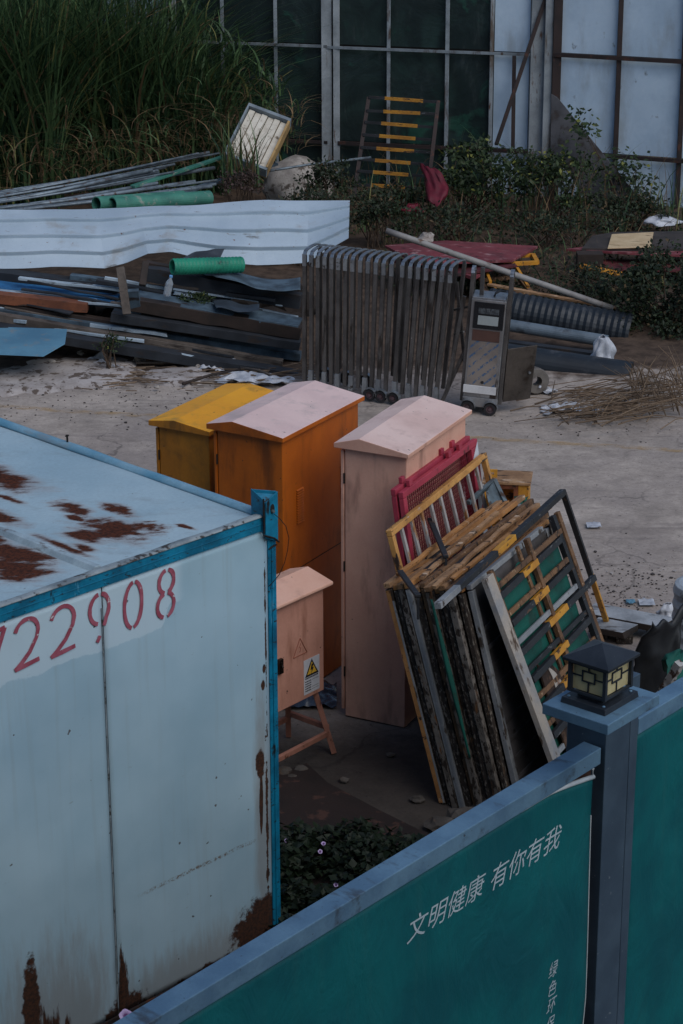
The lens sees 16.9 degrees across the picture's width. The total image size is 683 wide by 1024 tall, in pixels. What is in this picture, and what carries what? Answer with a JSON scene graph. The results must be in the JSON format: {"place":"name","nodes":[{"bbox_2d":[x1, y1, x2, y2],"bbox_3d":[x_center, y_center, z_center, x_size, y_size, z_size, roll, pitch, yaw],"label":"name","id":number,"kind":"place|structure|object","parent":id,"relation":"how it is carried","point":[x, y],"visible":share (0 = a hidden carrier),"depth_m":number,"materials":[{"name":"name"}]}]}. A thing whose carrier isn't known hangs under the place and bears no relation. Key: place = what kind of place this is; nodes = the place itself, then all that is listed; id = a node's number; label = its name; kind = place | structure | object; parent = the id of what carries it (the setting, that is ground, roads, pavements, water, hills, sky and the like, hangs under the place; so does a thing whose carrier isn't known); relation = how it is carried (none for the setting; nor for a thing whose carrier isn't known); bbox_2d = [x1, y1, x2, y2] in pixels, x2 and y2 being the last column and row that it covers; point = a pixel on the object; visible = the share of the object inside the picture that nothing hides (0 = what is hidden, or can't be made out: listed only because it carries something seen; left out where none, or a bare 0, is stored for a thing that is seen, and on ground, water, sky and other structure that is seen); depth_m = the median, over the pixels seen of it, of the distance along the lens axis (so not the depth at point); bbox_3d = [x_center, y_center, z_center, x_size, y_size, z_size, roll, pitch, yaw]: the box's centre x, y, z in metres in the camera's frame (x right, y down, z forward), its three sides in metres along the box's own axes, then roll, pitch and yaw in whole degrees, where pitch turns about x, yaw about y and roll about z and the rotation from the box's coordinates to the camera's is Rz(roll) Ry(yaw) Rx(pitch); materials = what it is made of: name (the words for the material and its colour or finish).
{"place":"outdoors","nodes":[
{"label":"outdoors","id":0,"kind":"place"},
{"bbox_2d":[0,0,341,208],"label":"tall grass","id":1,"kind":"structure","parent":0,"point":[101,89],"depth_m":30.22,"materials":[{"name":"plant"}]},
{"bbox_2d":[0,156,682,908],"bbox_3d":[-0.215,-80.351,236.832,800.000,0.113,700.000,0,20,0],"label":"ground","id":2,"kind":"structure","parent":0,"point":[626,488],"depth_m":21.29,"materials":[{"name":"concrete"}]},
{"bbox_2d":[0,366,60,396],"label":"sand patch","id":3,"kind":"object","parent":2,"relation":"on","point":[15,380],"visible":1,"depth_m":22.98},
{"bbox_2d":[20,357,144,389],"bbox_3d":[-2.760,-1.432,23.452,1.580,0.055,1.131,0,20,0],"label":"sand patch","id":4,"kind":"object","parent":2,"relation":"on","point":[70,373],"visible":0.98,"depth_m":23.37,"materials":[{"name":"sand"}]},
{"bbox_2d":[0,171,173,203],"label":"steel tube","id":5,"kind":"object","parent":2,"relation":"on","point":[79,189],"visible":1,"depth_m":26.87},
{"bbox_2d":[0,168,152,200],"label":"steel tube","id":6,"kind":"object","parent":5,"relation":"on","point":[99,181],"visible":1,"depth_m":27.01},
{"bbox_2d":[12,180,195,207],"bbox_3d":[-3.062,-3.639,26.611,2.984,0.125,0.047,-10,23,-25],"label":"steel tube","id":7,"kind":"object","parent":2,"relation":"on","point":[128,191],"visible":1,"depth_m":26.76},
{"bbox_2d":[0,418,280,1023],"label":"site cabin","id":8,"kind":"object","parent":2,"relation":"on","point":[139,817],"visible":0.99,"depth_m":11.91,"materials":[{"name":"white metal"}]},
{"bbox_2d":[0,312,282,365],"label":"scrap beam","id":9,"kind":"structure","parent":2,"relation":"on","point":[34,322],"depth_m":23.75,"materials":[{"name":"grey metal"}]},
{"bbox_2d":[126,333,281,363],"bbox_3d":[-1.418,-1.691,23.710,1.622,0.267,0.084,2,20,6],"label":"scrap strip","id":10,"kind":"object","parent":9,"relation":"on","point":[255,356],"visible":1,"depth_m":23.68,"materials":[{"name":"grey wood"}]},
{"bbox_2d":[0,322,298,373],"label":"scrap beam","id":11,"kind":"structure","parent":2,"relation":"on","point":[156,353],"depth_m":23.55,"materials":[{"name":"metal"}]},
{"bbox_2d":[0,327,66,356],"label":"teal sheet","id":12,"kind":"object","parent":11,"relation":"on","point":[19,341],"visible":1,"depth_m":23.28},
{"bbox_2d":[0,308,301,361],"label":"scrap beam","id":13,"kind":"structure","parent":2,"relation":"on","point":[276,352],"depth_m":23.85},
{"bbox_2d":[0,304,208,337],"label":"scrap beam","id":14,"kind":"structure","parent":13,"relation":"on","point":[87,317],"depth_m":23.96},
{"bbox_2d":[0,291,88,312],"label":"scrap beam","id":15,"kind":"structure","parent":14,"relation":"on","point":[25,299],"depth_m":23.94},
{"bbox_2d":[109,190,213,207],"bbox_3d":[-2.047,-3.534,26.145,1.385,0.292,0.169,-17,26,-38],"label":"green pipe","id":16,"kind":"object","parent":2,"relation":"on","point":[188,198],"visible":0.77,"depth_m":26.11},
{"bbox_2d":[141,366,216,386],"bbox_3d":[-1.645,-1.375,23.289,0.761,0.055,0.632,-8,22,-21],"label":"sand patch","id":17,"kind":"object","parent":2,"relation":"on","point":[177,379],"visible":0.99,"depth_m":23.23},
{"bbox_2d":[76,288,322,324],"bbox_3d":[-2.301,-2.068,24.905,4.261,0.763,1.636,0,20,0],"label":"rubble bed","id":18,"kind":"object","parent":2,"relation":"on","point":[100,311],"visible":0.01,"depth_m":25.00,"materials":[{"name":"soil"}]},
{"bbox_2d":[147,266,301,308],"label":"scrap beam","id":19,"kind":"structure","parent":18,"relation":"on","point":[211,284],"depth_m":24.08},
{"bbox_2d":[204,273,299,290],"bbox_3d":[-0.981,-2.433,24.017,1.191,0.135,0.452,3,21,10],"label":"curled sheet","id":20,"kind":"object","parent":19,"relation":"on","point":[292,284],"visible":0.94,"depth_m":24.01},
{"bbox_2d":[169,256,244,274],"bbox_3d":[-1.399,-2.568,23.971,0.802,0.239,0.175,-10,22,-25],"label":"ribbed pipe","id":21,"kind":"object","parent":20,"relation":"on","point":[203,265],"visible":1,"depth_m":23.90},
{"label":"scrap beam","id":22,"kind":"object","parent":18,"relation":"on","visible":0},
{"bbox_2d":[0,281,119,301],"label":"scrap beam","id":23,"kind":"structure","parent":22,"relation":"on","point":[6,285],"depth_m":24.27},
{"bbox_2d":[0,269,117,293],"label":"scrap beam","id":24,"kind":"structure","parent":23,"relation":"on","point":[10,275],"depth_m":24.40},
{"bbox_2d":[0,200,349,268],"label":"corrugated sheet","id":25,"kind":"object","parent":24,"relation":"on","point":[266,232],"visible":0.94,"depth_m":24.79,"materials":[{"name":"white metal"}]},
{"bbox_2d":[110,308,301,350],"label":"scrap beam","id":26,"kind":"structure","parent":2,"relation":"on","point":[171,324],"depth_m":23.66,"materials":[{"name":"metal"}]},
{"bbox_2d":[131,297,301,339],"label":"scrap beam","id":27,"kind":"structure","parent":26,"relation":"on","point":[174,310],"depth_m":23.69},
{"bbox_2d":[139,290,301,327],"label":"scrap beam","id":28,"kind":"structure","parent":27,"relation":"on","point":[260,316],"depth_m":23.82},
{"bbox_2d":[81,360,334,390],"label":"twig litter","id":29,"kind":"object","parent":2,"relation":"on","point":[145,380],"visible":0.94,"depth_m":23.19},
{"bbox_2d":[148,383,272,492],"bbox_3d":[-0.877,0.088,16.680,0.510,1.852,1.010,11,23,28],"label":"electrical cabinet","id":30,"kind":"object","parent":2,"relation":"on","point":[184,444],"visible":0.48,"depth_m":16.10,"materials":[{"name":"metal"}]},
{"bbox_2d":[216,164,267,264],"bbox_3d":[-1.181,-3.518,27.334,0.655,1.236,0.621,0,20,0],"label":"bush","id":31,"kind":"object","parent":2,"relation":"on","point":[248,176],"visible":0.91,"depth_m":27.14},
{"bbox_2d":[226,103,290,177],"bbox_3d":[-1.025,-4.528,27.992,0.596,0.750,0.926,7,21,19],"label":"slatted crate","id":32,"kind":"object","parent":2,"relation":"on","point":[258,116],"visible":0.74,"depth_m":28.04,"materials":[{"name":"wood"}]},
{"bbox_2d":[206,380,364,676],"bbox_3d":[-0.373,0.193,16.154,0.610,2.017,1.090,11,23,28],"label":"electrical cabinet","id":33,"kind":"object","parent":2,"relation":"on","point":[283,440],"visible":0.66,"depth_m":15.70,"materials":[{"name":"metal"}]},
{"bbox_2d":[41,0,545,194],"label":"glazed shed","id":34,"kind":"structure","parent":2,"relation":"on","point":[458,85],"depth_m":30.99,"materials":[{"name":"glass"}]},
{"bbox_2d":[262,154,333,200],"bbox_3d":[-0.565,-4.216,30.319,0.987,1.005,1.096,0,20,0],"label":"boulder","id":35,"kind":"object","parent":2,"relation":"on","point":[279,183],"visible":0.34,"depth_m":29.94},
{"bbox_2d":[276,566,336,761],"bbox_3d":[-0.427,1.050,14.913,0.446,1.277,0.736,16,26,37],"label":"electrical cabinet","id":36,"kind":"object","parent":2,"relation":"on","point":[299,594],"visible":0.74,"depth_m":14.82,"materials":[{"name":"metal"}]},
{"bbox_2d":[276,183,341,266],"bbox_3d":[-0.382,-3.402,27.296,0.796,1.039,0.497,0,20,0],"label":"bush","id":37,"kind":"object","parent":2,"relation":"on","point":[307,193],"visible":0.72,"depth_m":27.12,"materials":[{"name":"green plant"}]},
{"bbox_2d":[291,680,336,707],"bbox_3d":[-0.244,1.243,16.070,0.420,0.100,0.400,0,20,0],"label":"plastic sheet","id":38,"kind":"object","parent":2,"relation":"on","point":[328,695],"visible":0.28,"depth_m":15.96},
{"bbox_2d":[293,155,365,199],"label":"bush","id":39,"kind":"object","parent":2,"relation":"on","point":[321,170],"visible":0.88,"depth_m":28.47,"materials":[{"name":"green plant"}]},
{"bbox_2d":[0,382,676,611],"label":"grit","id":40,"kind":"object","parent":2,"relation":"on","point":[611,573],"visible":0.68,"depth_m":18.32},
{"bbox_2d":[268,816,424,929],"bbox_3d":[0.097,2.200,13.297,1.138,0.280,1.769,0,20,0],"label":"ground cover","id":41,"kind":"object","parent":2,"relation":"on","point":[376,849],"visible":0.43,"depth_m":13.64,"materials":[{"name":"green plant"}]},
{"bbox_2d":[279,763,428,889],"bbox_3d":[-0.047,2.023,14.057,1.056,0.012,1.912,-16,25,-36],"label":"steel plate","id":42,"kind":"object","parent":2,"relation":"on","point":[309,795],"visible":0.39,"depth_m":14.48,"materials":[{"name":"metal"}]},
{"bbox_2d":[113,742,600,1023],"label":"fence panel","id":43,"kind":"object","parent":2,"relation":"on","point":[478,914],"visible":1,"depth_m":9.27,"materials":[{"name":"metal"}]},
{"bbox_2d":[344,190,416,248],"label":"bush","id":44,"kind":"object","parent":2,"relation":"on","point":[376,205],"visible":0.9,"depth_m":28.07,"materials":[{"name":"green plant"}]},
{"bbox_2d":[302,243,484,403],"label":"folding gate","id":45,"kind":"structure","parent":2,"relation":"on","point":[325,356],"depth_m":22.32,"materials":[{"name":"metal"}]},
{"bbox_2d":[340,179,447,217],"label":"bush","id":46,"kind":"object","parent":2,"relation":"on","point":[395,188],"visible":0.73,"depth_m":29.70,"materials":[{"name":"green plant"}]},
{"bbox_2d":[352,96,439,202],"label":"rung frame","id":47,"kind":"object","parent":2,"relation":"on","point":[432,139],"visible":0.85,"depth_m":30.19,"materials":[{"name":"metal"}]},
{"bbox_2d":[334,395,471,726],"bbox_3d":[0.425,0.324,15.772,0.540,2.032,1.060,9,22,24],"label":"electrical cabinet","id":48,"kind":"object","parent":2,"relation":"on","point":[382,452],"visible":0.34,"depth_m":15.40,"materials":[{"name":"metal"}]},
{"bbox_2d":[169,0,680,155],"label":"metal frame","id":49,"kind":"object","parent":2,"relation":"on","point":[436,49],"depth_m":32.96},
{"bbox_2d":[391,436,476,568],"bbox_3d":[0.711,0.506,15.556,0.037,1.854,1.220,1,19,27],"label":"panel","id":50,"kind":"object","parent":2,"relation":"on","point":[399,487],"visible":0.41,"depth_m":15.25,"materials":[{"name":"red paint"}]},
{"bbox_2d":[398,438,487,583],"bbox_3d":[0.760,0.519,15.537,0.039,1.842,1.220,1,19,27],"label":"panel","id":51,"kind":"object","parent":2,"relation":"on","point":[470,447],"visible":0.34,"depth_m":15.32,"materials":[{"name":"red paint"}]},
{"bbox_2d":[386,452,501,585],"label":"barrier frame","id":52,"kind":"object","parent":2,"relation":"on","point":[427,502],"visible":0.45,"depth_m":15.10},
{"bbox_2d":[466,479,506,505],"bbox_3d":[1.016,-0.087,15.684,0.174,0.174,0.383,11,23,28],"label":"steel channel","id":53,"kind":"object","parent":52,"relation":"attached to","point":[492,489],"visible":0.76,"depth_m":15.72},
{"bbox_2d":[415,559,472,806],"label":"barrier frame","id":54,"kind":"object","parent":2,"relation":"on","point":[445,706],"visible":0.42,"depth_m":14.32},
{"bbox_2d":[383,500,505,803],"bbox_3d":[0.870,0.876,15.140,0.047,1.490,1.768,-7,15,31],"label":"barrier frame","id":55,"kind":"object","parent":2,"relation":"on","point":[393,606],"visible":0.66,"depth_m":14.43,"materials":[{"name":"wood"}]},
{"bbox_2d":[396,508,484,576],"bbox_3d":[0.649,0.186,14.844,0.037,0.028,1.325,10,23,25],"label":"lath","id":56,"kind":"object","parent":55,"relation":"on","point":[434,546],"visible":0.95,"depth_m":14.85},
{"bbox_2d":[362,200,535,241],"bbox_3d":[1.319,-3.558,28.343,2.196,0.602,1.140,0,20,0],"label":"bush","id":57,"kind":"object","parent":2,"relation":"on","point":[451,216],"visible":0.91,"depth_m":28.24,"materials":[{"name":"green plant"}]},
{"bbox_2d":[393,500,511,804],"bbox_3d":[0.912,0.885,15.121,0.041,1.482,1.750,-7,15,31],"label":"barrier frame","id":58,"kind":"object","parent":2,"relation":"on","point":[407,636],"visible":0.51,"depth_m":14.44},
{"bbox_2d":[397,495,524,807],"bbox_3d":[0.975,0.876,15.115,0.046,1.504,1.846,-6,15,32],"label":"barrier frame","id":59,"kind":"object","parent":2,"relation":"on","point":[426,689],"visible":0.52,"depth_m":14.37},
{"bbox_2d":[404,501,520,807],"bbox_3d":[0.976,0.894,15.044,0.044,1.520,1.724,-7,15,31],"label":"barrier frame","id":60,"kind":"object","parent":2,"relation":"on","point":[503,511],"visible":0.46,"depth_m":14.36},
{"bbox_2d":[419,510,499,579],"bbox_3d":[0.763,0.203,14.716,0.033,0.029,1.305,9,22,23],"label":"lath","id":61,"kind":"object","parent":60,"relation":"on","point":[458,545],"visible":1,"depth_m":14.70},
{"bbox_2d":[259,120,682,288],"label":"wild grass","id":62,"kind":"structure","parent":2,"relation":"on","point":[532,201],"depth_m":29.11,"materials":[{"name":"plant"}]},
{"bbox_2d":[420,163,448,206],"bbox_3d":[1.187,-4.112,28.859,0.312,0.400,0.849,-2,20,-6],"label":"tarp scrap","id":63,"kind":"object","parent":62,"relation":"on","point":[436,188],"visible":0.99,"depth_m":28.81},
{"bbox_2d":[394,259,516,277],"bbox_3d":[1.307,-2.807,26.156,1.214,0.164,1.048,-7,21,-18],"label":"red board","id":64,"kind":"object","parent":62,"relation":"on","point":[503,265],"visible":0.21,"depth_m":25.90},
{"bbox_2d":[385,240,537,264],"bbox_3d":[1.412,-2.964,26.519,1.823,0.188,1.400,0,20,0],"label":"red board","id":65,"kind":"object","parent":64,"relation":"on","point":[493,253],"visible":0.73,"depth_m":26.48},
{"bbox_2d":[420,498,533,805],"bbox_3d":[1.069,0.899,15.007,0.038,1.534,1.715,-6,15,31],"label":"barrier frame","id":66,"kind":"object","parent":2,"relation":"on","point":[525,505],"visible":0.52,"depth_m":14.39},
{"bbox_2d":[423,503,539,805],"bbox_3d":[1.096,0.924,14.945,0.048,1.531,1.701,-6,15,31],"label":"barrier frame","id":67,"kind":"object","parent":2,"relation":"on","point":[429,590],"visible":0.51,"depth_m":14.34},
{"bbox_2d":[430,599,470,757],"bbox_3d":[0.668,1.033,14.154,0.296,1.013,0.024,10,23,26],"label":"net strip","id":68,"kind":"object","parent":67,"relation":"hanging from","point":[449,674],"visible":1,"depth_m":14.14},
{"bbox_2d":[419,133,544,219],"bbox_3d":[1.821,-4.273,29.549,1.666,1.106,1.324,0,20,0],"label":"bush","id":69,"kind":"object","parent":2,"relation":"on","point":[453,175],"visible":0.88,"depth_m":29.36,"materials":[{"name":"green plant"}]},
{"bbox_2d":[434,510,549,800],"bbox_3d":[1.150,0.931,14.942,0.044,1.518,1.680,-6,15,31],"label":"barrier frame","id":70,"kind":"object","parent":2,"relation":"on","point":[455,670],"visible":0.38,"depth_m":14.26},
{"bbox_2d":[438,508,551,798],"bbox_3d":[1.174,0.934,14.883,0.049,1.555,1.647,-6,15,31],"label":"barrier frame","id":71,"kind":"object","parent":2,"relation":"on","point":[441,588],"visible":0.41,"depth_m":14.20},
{"bbox_2d":[432,515,519,588],"bbox_3d":[0.859,0.244,14.546,0.036,0.026,1.375,9,22,24],"label":"lath","id":72,"kind":"object","parent":71,"relation":"on","point":[470,555],"visible":1,"depth_m":14.50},
{"bbox_2d":[445,513,549,795],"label":"barrier frame","id":73,"kind":"object","parent":2,"relation":"on","point":[476,703],"visible":0.34,"depth_m":14.17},
{"bbox_2d":[459,265,536,415],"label":"gate motor column","id":74,"kind":"structure","parent":2,"relation":"on","point":[496,371],"depth_m":21.96,"materials":[{"name":"metal"}]},
{"bbox_2d":[502,345,536,401],"bbox_3d":[1.711,-1.329,22.055,0.341,0.540,0.053,-7,21,-18],"label":"open door","id":75,"kind":"structure","parent":74,"relation":"attached to","point":[520,361],"depth_m":22.04,"materials":[{"name":"metal"}]},
{"bbox_2d":[385,228,613,309],"bbox_3d":[1.720,-2.641,25.039,2.516,0.840,0.066,3,21,9],"label":"steel pole","id":76,"kind":"object","parent":2,"relation":"on","point":[496,268],"visible":0.95,"depth_m":25.01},
{"bbox_2d":[458,519,553,789],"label":"barrier frame","id":77,"kind":"object","parent":2,"relation":"on","point":[488,706],"visible":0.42,"depth_m":14.17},
{"bbox_2d":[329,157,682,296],"bbox_3d":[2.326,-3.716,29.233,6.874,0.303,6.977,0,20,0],"label":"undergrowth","id":78,"kind":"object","parent":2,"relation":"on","point":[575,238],"visible":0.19,"depth_m":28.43,"materials":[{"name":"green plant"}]},
{"bbox_2d":[482,470,532,526],"bbox_3d":[1.275,0.164,17.787,0.370,0.931,0.290,3,20,8],"label":"wooden stool","id":79,"kind":"object","parent":2,"relation":"on","point":[512,483],"visible":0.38,"depth_m":17.58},
{"bbox_2d":[466,526,550,783],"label":"barrier frame","id":80,"kind":"object","parent":2,"relation":"on","point":[524,753],"visible":0.48,"depth_m":14.32,"materials":[{"name":"wood"}]},
{"bbox_2d":[434,489,608,762],"bbox_3d":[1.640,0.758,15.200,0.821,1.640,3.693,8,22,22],"label":"road barrier","id":81,"kind":"object","parent":2,"relation":"on","point":[516,654],"visible":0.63,"depth_m":14.38,"materials":[{"name":"wood"}]},
{"bbox_2d":[486,511,603,752],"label":"barrier frame","id":82,"kind":"object","parent":2,"relation":"on","point":[560,635],"visible":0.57,"depth_m":14.60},
{"bbox_2d":[496,547,588,755],"bbox_3d":[1.384,0.947,14.645,0.564,1.448,1.024,10,22,25],"label":"safety net","id":83,"kind":"object","parent":82,"relation":"hanging from","point":[547,565],"visible":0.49,"depth_m":14.56,"materials":[{"name":"fabric"}]},
{"bbox_2d":[483,143,615,228],"bbox_3d":[2.641,-4.113,29.134,1.717,1.087,1.194,0,20,0],"label":"bush","id":84,"kind":"object","parent":2,"relation":"on","point":[549,173],"visible":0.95,"depth_m":29.05,"materials":[{"name":"green plant"}]},
{"bbox_2d":[461,203,637,247],"bbox_3d":[2.522,-3.473,28.085,2.059,0.618,1.086,9,22,22],"label":"bush","id":85,"kind":"object","parent":2,"relation":"on","point":[556,221],"visible":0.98,"depth_m":28.02,"materials":[{"name":"green plant"}]},
{"bbox_2d":[537,665,566,750],"bbox_3d":[1.442,1.362,14.518,0.023,0.979,0.320,-15,11,29],"label":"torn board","id":86,"kind":"object","parent":2,"relation":"on","point":[549,674],"visible":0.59,"depth_m":14.41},
{"bbox_2d":[510,319,608,344],"bbox_3d":[2.169,-1.902,24.221,1.296,0.246,0.129,5,21,15],"label":"pipe","id":87,"kind":"object","parent":2,"relation":"on","point":[554,332],"visible":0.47,"depth_m":24.15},
{"bbox_2d":[489,288,633,337],"bbox_3d":[2.356,-2.086,24.926,1.618,0.604,0.428,5,21,14],"label":"ribbed pipe","id":88,"kind":"object","parent":2,"relation":"on","point":[552,312],"visible":0.58,"depth_m":24.73,"materials":[{"name":"plastic"}]},
{"bbox_2d":[508,344,633,375],"bbox_3d":[2.199,-1.478,23.658,1.591,0.492,0.370,5,21,14],"label":"pipe","id":89,"kind":"object","parent":2,"relation":"on","point":[554,360],"visible":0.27,"depth_m":23.46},
{"bbox_2d":[591,334,616,358],"bbox_3d":[2.687,-1.684,23.627,0.282,0.269,0.227,0,20,0],"label":"plastic bag","id":90,"kind":"object","parent":89,"relation":"on","point":[604,346],"visible":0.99,"depth_m":23.59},
{"bbox_2d":[575,251,603,282],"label":"trestle block","id":91,"kind":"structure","parent":2,"relation":"on","point":[591,256],"depth_m":26.59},
{"bbox_2d":[566,247,682,256],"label":"red board","id":92,"kind":"object","parent":91,"relation":"on","point":[674,254],"visible":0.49,"depth_m":26.72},
{"bbox_2d":[608,232,653,248],"bbox_3d":[3.404,-3.196,27.048,0.492,0.046,0.747,3,21,10],"label":"tan board","id":93,"kind":"object","parent":92,"relation":"on","point":[628,240],"visible":0.87,"depth_m":27.02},
{"bbox_2d":[582,231,682,250],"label":"dark board","id":94,"kind":"object","parent":92,"relation":"on","point":[601,242],"visible":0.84,"depth_m":27.16,"materials":[{"name":"brown wood"}]},
{"bbox_2d":[539,261,647,307],"bbox_3d":[2.907,-2.597,25.880,1.373,0.515,1.177,0,20,0],"label":"bush","id":95,"kind":"object","parent":2,"relation":"on","point":[583,287],"visible":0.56,"depth_m":25.89,"materials":[{"name":"green plant"}]},
{"bbox_2d":[510,344,682,428],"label":"brushwood","id":96,"kind":"object","parent":2,"relation":"on","point":[614,404],"visible":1,"depth_m":22.07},
{"bbox_2d":[550,94,647,213],"bbox_3d":[3.349,-4.561,29.798,1.361,1.635,0.205,5,21,14],"label":"ramp plate","id":97,"kind":"object","parent":2,"relation":"on","point":[560,124],"visible":0.47,"depth_m":29.82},
{"bbox_2d":[540,0,682,208],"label":"white shed","id":98,"kind":"structure","parent":2,"relation":"on","point":[636,100],"depth_m":30.09,"materials":[{"name":"metal"}]},
{"bbox_2d":[590,634,632,643],"bbox_3d":[1.998,0.910,17.021,0.353,0.058,0.144,10,23,26],"label":"support block","id":99,"kind":"object","parent":2,"relation":"on","point":[628,640],"depth_m":16.93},
{"bbox_2d":[597,617,637,638],"bbox_3d":[2.010,0.860,16.995,0.315,0.050,0.200,10,23,26],"label":"plank","id":100,"kind":"object","parent":99,"relation":"on","point":[618,629],"visible":0.86,"depth_m":16.95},
{"bbox_2d":[563,104,664,215],"bbox_3d":[3.533,-4.489,29.585,1.436,1.543,0.734,-4,21,-11],"label":"sapling","id":101,"kind":"object","parent":2,"relation":"on","point":[622,165],"visible":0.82,"depth_m":29.55,"materials":[{"name":"green plant"}]},
{"bbox_2d":[587,186,677,231],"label":"bush","id":102,"kind":"object","parent":2,"relation":"on","point":[639,208],"visible":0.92,"depth_m":28.93,"materials":[{"name":"green plant"}]},
{"bbox_2d":[589,237,682,334],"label":"bush","id":103,"kind":"object","parent":2,"relation":"on","point":[644,284],"visible":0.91,"depth_m":24.89,"materials":[{"name":"green plant"}]},
{"bbox_2d":[624,677,682,1023],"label":"fence panel","id":104,"kind":"object","parent":2,"relation":"on","point":[654,984],"visible":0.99,"depth_m":10.56,"materials":[{"name":"metal"}]},
{"bbox_2d":[633,604,682,692],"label":"rubber sheet","id":105,"kind":"object","parent":2,"relation":"on","point":[659,641],"visible":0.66,"depth_m":15.94,"materials":[{"name":"rubber"}]},
{"bbox_2d":[636,252,682,339],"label":"bush","id":106,"kind":"object","parent":2,"relation":"on","point":[670,329],"visible":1,"depth_m":24.56,"materials":[{"name":"green plant"}]},
{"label":"steel tube","id":107,"kind":"object","parent":2,"relation":"on","visible":0},
{"bbox_2d":[0,152,198,194],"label":"steel tube","id":108,"kind":"object","parent":107,"relation":"on","point":[102,174],"visible":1,"depth_m":27.41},
{"bbox_2d":[542,671,658,1023],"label":"fence pillar","id":109,"kind":"structure","parent":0,"point":[613,735],"depth_m":10.12,"materials":[{"name":"metal"}]},
{"bbox_2d":[560,639,639,715],"bbox_3d":[1.071,0.658,9.496,0.228,0.254,0.251,16,26,37],"label":"pillar lamp","id":110,"kind":"object","parent":109,"relation":"on","point":[600,674],"visible":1,"depth_m":9.44,"materials":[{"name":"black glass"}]},
{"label":"support block","id":111,"kind":"object","parent":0,"visible":0},
{"bbox_2d":[592,603,671,630],"bbox_3d":[2.152,0.792,17.149,0.647,0.050,0.220,10,23,26],"label":"plank","id":112,"kind":"object","parent":111,"relation":"on","point":[643,620],"visible":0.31,"depth_m":17.11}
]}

